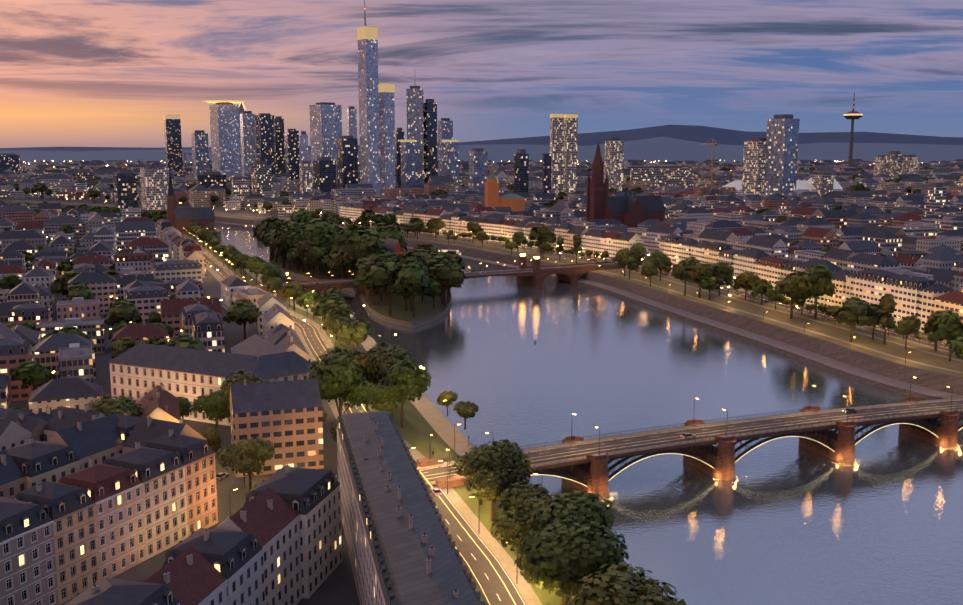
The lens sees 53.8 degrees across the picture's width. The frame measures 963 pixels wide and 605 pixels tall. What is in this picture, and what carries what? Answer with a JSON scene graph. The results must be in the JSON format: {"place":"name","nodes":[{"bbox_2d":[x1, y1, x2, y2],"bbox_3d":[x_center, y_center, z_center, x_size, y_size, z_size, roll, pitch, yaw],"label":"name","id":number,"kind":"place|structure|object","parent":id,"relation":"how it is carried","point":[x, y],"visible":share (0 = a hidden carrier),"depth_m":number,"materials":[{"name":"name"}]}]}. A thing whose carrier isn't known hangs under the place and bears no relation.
{"place":"outdoors","nodes":[
{"label":"outdoors","id":0,"kind":"place"},
{"bbox_2d":[9,360,52,390],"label":"tree","id":1,"kind":"object","parent":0,"point":[34,374],"visible":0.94,"depth_m":321.85,"materials":[{"name":"green plant"}]},
{"bbox_2d":[269,256,451,327],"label":"island","id":2,"kind":"structure","parent":0,"point":[425,312],"depth_m":581.64,"materials":[{"name":"green plant"}]},
{"bbox_2d":[257,229,276,262],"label":"tree","id":3,"kind":"object","parent":2,"relation":"on","point":[266,235],"visible":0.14,"depth_m":787.06,"materials":[{"name":"green plant"}]},
{"bbox_2d":[258,216,284,259],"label":"tree","id":4,"kind":"object","parent":2,"relation":"on","point":[274,222],"visible":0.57,"depth_m":801.50,"materials":[{"name":"green plant"}]},
{"bbox_2d":[271,219,304,269],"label":"tree","id":5,"kind":"object","parent":2,"relation":"on","point":[283,232],"visible":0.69,"depth_m":740.85,"materials":[{"name":"green plant"}]},
{"bbox_2d":[286,231,305,270],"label":"tree","id":6,"kind":"object","parent":2,"relation":"on","point":[293,238],"visible":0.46,"depth_m":732.85,"materials":[{"name":"green plant"}]},
{"bbox_2d":[294,237,313,276],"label":"tree","id":7,"kind":"object","parent":2,"relation":"on","point":[300,250],"visible":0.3,"depth_m":696.89,"materials":[{"name":"green plant"}]},
{"bbox_2d":[293,208,322,226],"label":"tree","id":8,"kind":"object","parent":2,"relation":"on","point":[302,216],"visible":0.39,"depth_m":796.73,"materials":[{"name":"green plant"}]},
{"bbox_2d":[304,245,329,278],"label":"tree","id":9,"kind":"object","parent":2,"relation":"on","point":[315,253],"visible":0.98,"depth_m":687.52,"materials":[{"name":"green plant"}]},
{"bbox_2d":[301,218,344,275],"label":"tree","id":10,"kind":"object","parent":2,"relation":"on","point":[322,234],"visible":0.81,"depth_m":695.44,"materials":[{"name":"green plant"}]},
{"bbox_2d":[327,249,353,278],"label":"tree","id":11,"kind":"object","parent":2,"relation":"on","point":[334,261],"visible":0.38,"depth_m":663.17,"materials":[{"name":"green plant"}]},
{"bbox_2d":[341,244,359,265],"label":"tree","id":12,"kind":"object","parent":2,"relation":"on","point":[347,259],"visible":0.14,"depth_m":648.26,"materials":[{"name":"green plant"}]},
{"bbox_2d":[334,224,386,257],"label":"tree","id":13,"kind":"object","parent":2,"relation":"on","point":[349,236],"visible":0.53,"depth_m":650.98,"materials":[{"name":"green plant"}]},
{"bbox_2d":[354,260,371,304],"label":"tree","id":14,"kind":"object","parent":2,"relation":"on","point":[365,266],"visible":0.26,"depth_m":570.99,"materials":[{"name":"green plant"}]},
{"bbox_2d":[352,269,382,304],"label":"tree","id":15,"kind":"object","parent":2,"relation":"on","point":[360,280],"visible":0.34,"depth_m":569.11,"materials":[{"name":"green plant"}]},
{"bbox_2d":[356,229,381,254],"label":"tree","id":16,"kind":"object","parent":2,"relation":"on","point":[370,242],"visible":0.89,"depth_m":640.61,"materials":[{"name":"green plant"}]},
{"bbox_2d":[370,250,397,304],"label":"tree","id":17,"kind":"object","parent":2,"relation":"on","point":[381,256],"visible":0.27,"depth_m":567.66,"materials":[{"name":"green plant"}]},
{"bbox_2d":[367,259,405,315],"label":"tree","id":18,"kind":"object","parent":2,"relation":"on","point":[385,272],"visible":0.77,"depth_m":528.94,"materials":[{"name":"green plant"}]},
{"bbox_2d":[378,223,406,251],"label":"tree","id":19,"kind":"object","parent":2,"relation":"on","point":[391,231],"visible":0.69,"depth_m":699.57,"materials":[{"name":"green plant"}]},
{"bbox_2d":[384,238,401,255],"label":"portikus","id":20,"kind":"object","parent":2,"relation":"on","point":[392,245],"visible":0.24,"depth_m":650.76,"materials":[{"name":"stone"}]},
{"bbox_2d":[391,261,430,316],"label":"tree","id":21,"kind":"object","parent":2,"relation":"on","point":[413,278],"visible":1,"depth_m":522.18,"materials":[{"name":"green plant"}]},
{"bbox_2d":[394,250,429,310],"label":"tree","id":22,"kind":"object","parent":2,"relation":"on","point":[403,257],"visible":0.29,"depth_m":544.11,"materials":[{"name":"green plant"}]},
{"bbox_2d":[413,243,441,253],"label":"tree","id":23,"kind":"object","parent":2,"relation":"on","point":[431,247],"visible":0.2,"depth_m":615.02,"materials":[{"name":"green plant"}]},
{"bbox_2d":[422,278,441,308],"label":"tree","id":24,"kind":"object","parent":2,"relation":"on","point":[435,291],"visible":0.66,"depth_m":557.27,"materials":[{"name":"green plant"}]},
{"bbox_2d":[425,252,461,303],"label":"tree","id":25,"kind":"object","parent":2,"relation":"on","point":[440,257],"visible":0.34,"depth_m":573.55,"materials":[{"name":"green plant"}]},
{"bbox_2d":[427,262,463,306],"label":"tree","id":26,"kind":"object","parent":2,"relation":"on","point":[445,275],"visible":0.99,"depth_m":564.39,"materials":[{"name":"green plant"}]},
{"bbox_2d":[439,251,465,296],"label":"tree","id":27,"kind":"object","parent":2,"relation":"on","point":[453,254],"visible":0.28,"depth_m":601.55,"materials":[{"name":"green plant"}]},
{"bbox_2d":[0,165,962,604],"bbox_3d":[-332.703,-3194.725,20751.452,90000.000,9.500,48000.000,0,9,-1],"label":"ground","id":28,"kind":"structure","parent":0,"point":[792,521],"depth_m":335.13,"materials":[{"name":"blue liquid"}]},
{"bbox_2d":[207,219,263,242],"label":"bridge","id":29,"kind":"structure","parent":28,"relation":"on","point":[217,234],"depth_m":1002.04,"materials":[{"name":"grey stone"}]},
{"bbox_2d":[243,253,623,300],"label":"bridge","id":30,"kind":"structure","parent":28,"relation":"on","point":[536,274],"depth_m":674.82,"materials":[{"name":"concrete"}]},
{"bbox_2d":[415,376,962,498],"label":"bridge","id":31,"kind":"structure","parent":28,"relation":"on","point":[579,463],"depth_m":285.46,"materials":[{"name":"stone"}]},
{"bbox_2d":[0,125,962,164],"bbox_3d":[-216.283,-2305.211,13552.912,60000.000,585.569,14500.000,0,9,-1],"label":"hills","id":32,"kind":"structure","parent":0,"point":[664,143],"depth_m":10332.25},
{"bbox_2d":[0,0,962,147],"label":"sky","id":33,"kind":"structure","parent":0,"point":[74,73],"materials":[{"name":"purple"}]},
{"bbox_2d":[6,200,962,604],"bbox_3d":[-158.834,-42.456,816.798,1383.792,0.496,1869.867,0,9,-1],"label":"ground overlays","id":34,"kind":"object","parent":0,"point":[488,562],"visible":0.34,"depth_m":427.97,"materials":[{"name":"grey asphalt"}]},
{"bbox_2d":[0,274,20,289],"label":"tree","id":35,"kind":"object","parent":34,"relation":"on","point":[10,281],"visible":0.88,"depth_m":537.68,"materials":[{"name":"green plant"}]},
{"bbox_2d":[57,260,72,271],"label":"tree","id":36,"kind":"object","parent":34,"relation":"on","point":[64,265],"visible":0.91,"depth_m":626.24,"materials":[{"name":"green plant"}]},
{"bbox_2d":[52,271,79,294],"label":"tree","id":37,"kind":"object","parent":34,"relation":"on","point":[61,286],"visible":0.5,"depth_m":518.70,"materials":[{"name":"green plant"}]},
{"bbox_2d":[41,326,90,340],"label":"tree","id":38,"kind":"object","parent":34,"relation":"on","point":[68,329],"visible":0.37,"depth_m":379.45,"materials":[{"name":"green plant"}]},
{"bbox_2d":[65,282,94,300],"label":"tree","id":39,"kind":"object","parent":34,"relation":"on","point":[80,289],"visible":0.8,"depth_m":472.52,"materials":[{"name":"green plant"}]},
{"bbox_2d":[88,395,143,416],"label":"tree","id":40,"kind":"object","parent":34,"relation":"on","point":[122,405],"visible":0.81,"depth_m":268.00,"materials":[{"name":"green plant"}]},
{"bbox_2d":[103,298,142,325],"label":"tree","id":41,"kind":"object","parent":34,"relation":"on","point":[126,311],"visible":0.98,"depth_m":425.22,"materials":[{"name":"green plant"}]},
{"bbox_2d":[111,337,134,358],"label":"tree","id":42,"kind":"object","parent":34,"relation":"on","point":[121,345],"visible":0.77,"depth_m":364.59,"materials":[{"name":"green plant"}]},
{"bbox_2d":[164,332,205,349],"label":"tree","id":43,"kind":"object","parent":34,"relation":"on","point":[183,340],"visible":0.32,"depth_m":346.06,"materials":[{"name":"green plant"}]},
{"bbox_2d":[178,397,191,423],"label":"tree","id":44,"kind":"object","parent":34,"relation":"on","point":[184,406],"visible":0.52,"depth_m":290.24,"materials":[{"name":"green plant"}]},
{"bbox_2d":[191,390,229,429],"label":"tree","id":45,"kind":"object","parent":34,"relation":"on","point":[209,405],"visible":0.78,"depth_m":282.07,"materials":[{"name":"green plant"}]},
{"bbox_2d":[198,427,222,451],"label":"tree","id":46,"kind":"object","parent":34,"relation":"on","point":[213,438],"visible":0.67,"depth_m":256.82,"materials":[{"name":"green plant"}]},
{"bbox_2d":[223,299,259,339],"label":"tree","id":47,"kind":"object","parent":34,"relation":"on","point":[241,311],"visible":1,"depth_m":434.87,"materials":[{"name":"green plant"}]},
{"bbox_2d":[0,334,485,604],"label":"apartment buildings","id":48,"kind":"structure","parent":34,"relation":"on","point":[93,504],"depth_m":188.70,"materials":[{"name":"paint"}]},
{"bbox_2d":[220,369,269,409],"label":"tree","id":49,"kind":"object","parent":34,"relation":"on","point":[238,380],"visible":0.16,"depth_m":273.92,"materials":[{"name":"green plant"}]},
{"bbox_2d":[216,437,274,491],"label":"tree","id":50,"kind":"object","parent":34,"relation":"on","point":[249,454],"visible":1,"depth_m":238.28,"materials":[{"name":"green plant"}]},
{"bbox_2d":[240,256,268,283],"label":"tree","id":51,"kind":"object","parent":34,"relation":"on","point":[256,265],"visible":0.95,"depth_m":606.79,"materials":[{"name":"green plant"}]},
{"bbox_2d":[260,265,280,291],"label":"tree","id":52,"kind":"object","parent":34,"relation":"on","point":[271,271],"visible":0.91,"depth_m":564.86,"materials":[{"name":"green plant"}]},
{"bbox_2d":[266,277,282,292],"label":"tree","id":53,"kind":"object","parent":34,"relation":"on","point":[275,284],"visible":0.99,"depth_m":548.91,"materials":[{"name":"green plant"}]},
{"bbox_2d":[282,282,307,309],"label":"tree","id":54,"kind":"object","parent":34,"relation":"on","point":[293,290],"visible":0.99,"depth_m":520.70,"materials":[{"name":"green plant"}]},
{"bbox_2d":[301,291,317,318],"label":"tree","id":55,"kind":"object","parent":34,"relation":"on","point":[309,298],"visible":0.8,"depth_m":492.34,"materials":[{"name":"green plant"}]},
{"bbox_2d":[311,293,345,317],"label":"tree","id":56,"kind":"object","parent":34,"relation":"on","point":[325,305],"visible":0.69,"depth_m":450.29,"materials":[{"name":"green plant"}]},
{"bbox_2d":[313,286,343,328],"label":"tree","id":57,"kind":"object","parent":34,"relation":"on","point":[329,291],"visible":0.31,"depth_m":462.88,"materials":[{"name":"green plant"}]},
{"bbox_2d":[322,301,352,346],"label":"tree","id":58,"kind":"object","parent":34,"relation":"on","point":[343,310],"visible":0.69,"depth_m":418.55,"materials":[{"name":"green plant"}]},
{"bbox_2d":[305,344,372,415],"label":"tree","id":59,"kind":"object","parent":34,"relation":"on","point":[336,374],"visible":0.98,"depth_m":276.80,"materials":[{"name":"green plant"}]},
{"bbox_2d":[330,317,352,349],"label":"tree","id":60,"kind":"object","parent":34,"relation":"on","point":[335,324],"visible":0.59,"depth_m":411.22,"materials":[{"name":"green plant"}]},
{"bbox_2d":[335,318,373,349],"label":"tree","id":61,"kind":"object","parent":34,"relation":"on","point":[355,333],"visible":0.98,"depth_m":388.89,"materials":[{"name":"green plant"}]},
{"bbox_2d":[346,350,382,411],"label":"tree","id":62,"kind":"object","parent":34,"relation":"on","point":[363,361],"visible":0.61,"depth_m":313.37,"materials":[{"name":"green plant"}]},
{"bbox_2d":[360,209,374,225],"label":"tree","id":63,"kind":"object","parent":34,"relation":"on","point":[368,215],"visible":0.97,"depth_m":1006.68,"materials":[{"name":"green plant"}]},
{"bbox_2d":[369,385,401,412],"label":"tree","id":64,"kind":"object","parent":34,"relation":"on","point":[381,400],"visible":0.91,"depth_m":292.57,"materials":[{"name":"green plant"}]},
{"bbox_2d":[370,344,410,417],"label":"tree","id":65,"kind":"object","parent":34,"relation":"on","point":[384,358],"visible":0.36,"depth_m":307.69,"materials":[{"name":"green plant"}]},
{"bbox_2d":[367,342,416,361],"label":"tree","id":66,"kind":"object","parent":34,"relation":"on","point":[382,347],"visible":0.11,"depth_m":319.91,"materials":[{"name":"green plant"}]},
{"bbox_2d":[384,355,432,427],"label":"tree","id":67,"kind":"object","parent":34,"relation":"on","point":[411,379],"visible":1,"depth_m":294.44,"materials":[{"name":"green plant"}]},
{"bbox_2d":[425,218,445,237],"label":"tree","id":68,"kind":"object","parent":34,"relation":"on","point":[435,224],"visible":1,"depth_m":955.81,"materials":[{"name":"green plant"}]},
{"bbox_2d":[436,390,457,415],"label":"tree","id":69,"kind":"object","parent":34,"relation":"on","point":[449,395],"visible":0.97,"depth_m":321.07,"materials":[{"name":"green plant"}]},
{"bbox_2d":[452,401,478,429],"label":"tree","id":70,"kind":"object","parent":34,"relation":"on","point":[466,409],"visible":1,"depth_m":306.02,"materials":[{"name":"green plant"}]},
{"bbox_2d":[453,444,490,504],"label":"tree","id":71,"kind":"object","parent":34,"relation":"on","point":[458,468],"visible":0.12,"depth_m":230.50,"materials":[{"name":"green plant"}]},
{"bbox_2d":[0,0,946,234],"bbox_3d":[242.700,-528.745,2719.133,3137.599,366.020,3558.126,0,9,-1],"label":"city skyline","id":72,"kind":"structure","parent":34,"relation":"on","point":[239,140],"depth_m":1703.69,"materials":[{"name":"grey glass"}]},
{"bbox_2d":[467,221,483,243],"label":"tree","id":73,"kind":"object","parent":34,"relation":"on","point":[473,227],"visible":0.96,"depth_m":895.51,"materials":[{"name":"green plant"}]},
{"bbox_2d":[0,159,962,477],"bbox_3d":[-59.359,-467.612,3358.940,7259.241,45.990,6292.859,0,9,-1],"label":"city blocks","id":74,"kind":"structure","parent":34,"relation":"on","point":[284,417],"depth_m":765.74,"materials":[{"name":"stone"}]},
{"bbox_2d":[462,439,528,520],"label":"tree","id":75,"kind":"object","parent":34,"relation":"on","point":[494,467],"visible":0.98,"depth_m":219.73,"materials":[{"name":"green plant"}]},
{"bbox_2d":[476,454,534,507],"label":"tree","id":76,"kind":"object","parent":34,"relation":"on","point":[527,466],"visible":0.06,"depth_m":226.64,"materials":[{"name":"green plant"}]},
{"bbox_2d":[498,480,549,553],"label":"tree","id":77,"kind":"object","parent":34,"relation":"on","point":[514,497],"visible":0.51,"depth_m":198.58,"materials":[{"name":"green plant"}]},
{"bbox_2d":[490,493,570,550],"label":"tree","id":78,"kind":"object","parent":34,"relation":"on","point":[506,528],"visible":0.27,"depth_m":187.36,"materials":[{"name":"green plant"}]},
{"bbox_2d":[527,226,555,254],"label":"tree","id":79,"kind":"object","parent":34,"relation":"on","point":[541,234],"visible":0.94,"depth_m":795.45,"materials":[{"name":"green plant"}]},
{"bbox_2d":[216,245,886,496],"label":"cars","id":80,"kind":"object","parent":34,"relation":"on","point":[220,476],"visible":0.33,"depth_m":280.14,"materials":[{"name":"paint"}]},
{"bbox_2d":[156,203,962,361],"bbox_3d":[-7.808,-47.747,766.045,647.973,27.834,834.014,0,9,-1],"label":"riverside rows","id":81,"kind":"object","parent":34,"relation":"on","point":[870,279],"visible":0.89,"depth_m":620.37,"materials":[{"name":"stone"}]},
{"bbox_2d":[185,209,934,604],"bbox_3d":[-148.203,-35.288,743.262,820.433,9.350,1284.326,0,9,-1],"label":"street lamps","id":82,"kind":"object","parent":34,"relation":"on","point":[459,423],"visible":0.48,"depth_m":275.55,"materials":[{"name":"metal"}]},
{"bbox_2d":[510,490,614,604],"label":"tree","id":83,"kind":"object","parent":34,"relation":"on","point":[577,507],"visible":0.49,"depth_m":175.81,"materials":[{"name":"green plant"}]},
{"bbox_2d":[522,519,628,600],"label":"tree","id":84,"kind":"object","parent":34,"relation":"on","point":[568,558],"visible":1,"depth_m":162.84,"materials":[{"name":"green plant"}]},
{"bbox_2d":[573,234,581,263],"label":"tree","id":85,"kind":"object","parent":34,"relation":"on","point":[577,241],"visible":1,"depth_m":735.35,"materials":[{"name":"green plant"}]},
{"bbox_2d":[559,569,678,604],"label":"tree","id":86,"kind":"object","parent":34,"relation":"on","point":[610,589],"visible":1,"depth_m":143.98,"materials":[{"name":"green plant"}]},
{"bbox_2d":[615,249,633,276],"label":"tree","id":87,"kind":"object","parent":34,"relation":"on","point":[621,254],"visible":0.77,"depth_m":661.18,"materials":[{"name":"green plant"}]},
{"bbox_2d":[621,256,638,278],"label":"tree","id":88,"kind":"object","parent":34,"relation":"on","point":[630,262],"visible":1,"depth_m":646.15,"materials":[{"name":"green plant"}]},
{"bbox_2d":[583,561,685,604],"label":"tree","id":89,"kind":"object","parent":34,"relation":"on","point":[637,575],"visible":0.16,"depth_m":156.10,"materials":[{"name":"green plant"}]},
{"bbox_2d":[629,243,645,271],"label":"tree","id":90,"kind":"object","parent":34,"relation":"on","point":[637,251],"visible":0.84,"depth_m":685.59,"materials":[{"name":"green plant"}]},
{"bbox_2d":[641,262,658,285],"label":"tree","id":91,"kind":"object","parent":34,"relation":"on","point":[649,270],"visible":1,"depth_m":613.31,"materials":[{"name":"green plant"}]},
{"bbox_2d":[649,249,671,280],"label":"tree","id":92,"kind":"object","parent":34,"relation":"on","point":[660,260],"visible":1,"depth_m":636.64,"materials":[{"name":"green plant"}]},
{"bbox_2d":[671,256,700,295],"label":"tree","id":93,"kind":"object","parent":34,"relation":"on","point":[681,266],"visible":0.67,"depth_m":571.69,"materials":[{"name":"green plant"}]},
{"bbox_2d":[681,263,724,297],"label":"tree","id":94,"kind":"object","parent":34,"relation":"on","point":[695,273],"visible":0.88,"depth_m":563.00,"materials":[{"name":"green plant"}]},
{"bbox_2d":[698,274,718,299],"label":"tree","id":95,"kind":"object","parent":34,"relation":"on","point":[708,282],"visible":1,"depth_m":554.53,"materials":[{"name":"green plant"}]},
{"bbox_2d":[713,262,733,295],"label":"tree","id":96,"kind":"object","parent":34,"relation":"on","point":[726,271],"visible":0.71,"depth_m":570.81,"materials":[{"name":"green plant"}]},
{"bbox_2d":[733,272,759,299],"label":"tree","id":97,"kind":"object","parent":34,"relation":"on","point":[745,279],"visible":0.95,"depth_m":556.14,"materials":[{"name":"green plant"}]},
{"bbox_2d":[751,279,772,304],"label":"tree","id":98,"kind":"object","parent":34,"relation":"on","point":[761,286],"visible":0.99,"depth_m":537.00,"materials":[{"name":"green plant"}]},
{"bbox_2d":[766,289,784,309],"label":"tree","id":99,"kind":"object","parent":34,"relation":"on","point":[771,296],"visible":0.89,"depth_m":521.25,"materials":[{"name":"green plant"}]},
{"bbox_2d":[774,271,814,318],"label":"tree","id":100,"kind":"object","parent":34,"relation":"on","point":[793,286],"visible":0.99,"depth_m":490.46,"materials":[{"name":"green plant"}]},
{"bbox_2d":[803,265,836,318],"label":"tree","id":101,"kind":"object","parent":34,"relation":"on","point":[820,276],"visible":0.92,"depth_m":487.50,"materials":[{"name":"green plant"}]},
{"bbox_2d":[834,301,876,341],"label":"tree","id":102,"kind":"object","parent":34,"relation":"on","point":[851,313],"visible":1,"depth_m":430.44,"materials":[{"name":"green plant"}]},
{"bbox_2d":[865,304,888,339],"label":"tree","id":103,"kind":"object","parent":34,"relation":"on","point":[875,310],"visible":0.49,"depth_m":435.56,"materials":[{"name":"green plant"}]},
{"bbox_2d":[878,293,895,344],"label":"tree","id":104,"kind":"object","parent":34,"relation":"on","point":[886,304],"visible":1,"depth_m":425.85,"materials":[{"name":"green plant"}]},
{"bbox_2d":[895,315,920,348],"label":"tree","id":105,"kind":"object","parent":34,"relation":"on","point":[908,325],"visible":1,"depth_m":416.90,"materials":[{"name":"green plant"}]},
{"bbox_2d":[923,310,944,350],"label":"tree","id":106,"kind":"object","parent":34,"relation":"on","point":[931,322],"visible":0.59,"depth_m":411.13,"materials":[{"name":"green plant"}]},
{"bbox_2d":[933,310,962,360],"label":"tree","id":107,"kind":"object","parent":34,"relation":"on","point":[950,326],"visible":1,"depth_m":391.37,"materials":[{"name":"green plant"}]},
{"bbox_2d":[947,337,962,359],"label":"tree","id":108,"kind":"object","parent":34,"relation":"on","point":[957,344],"visible":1,"depth_m":368.79,"materials":[{"name":"green plant"}]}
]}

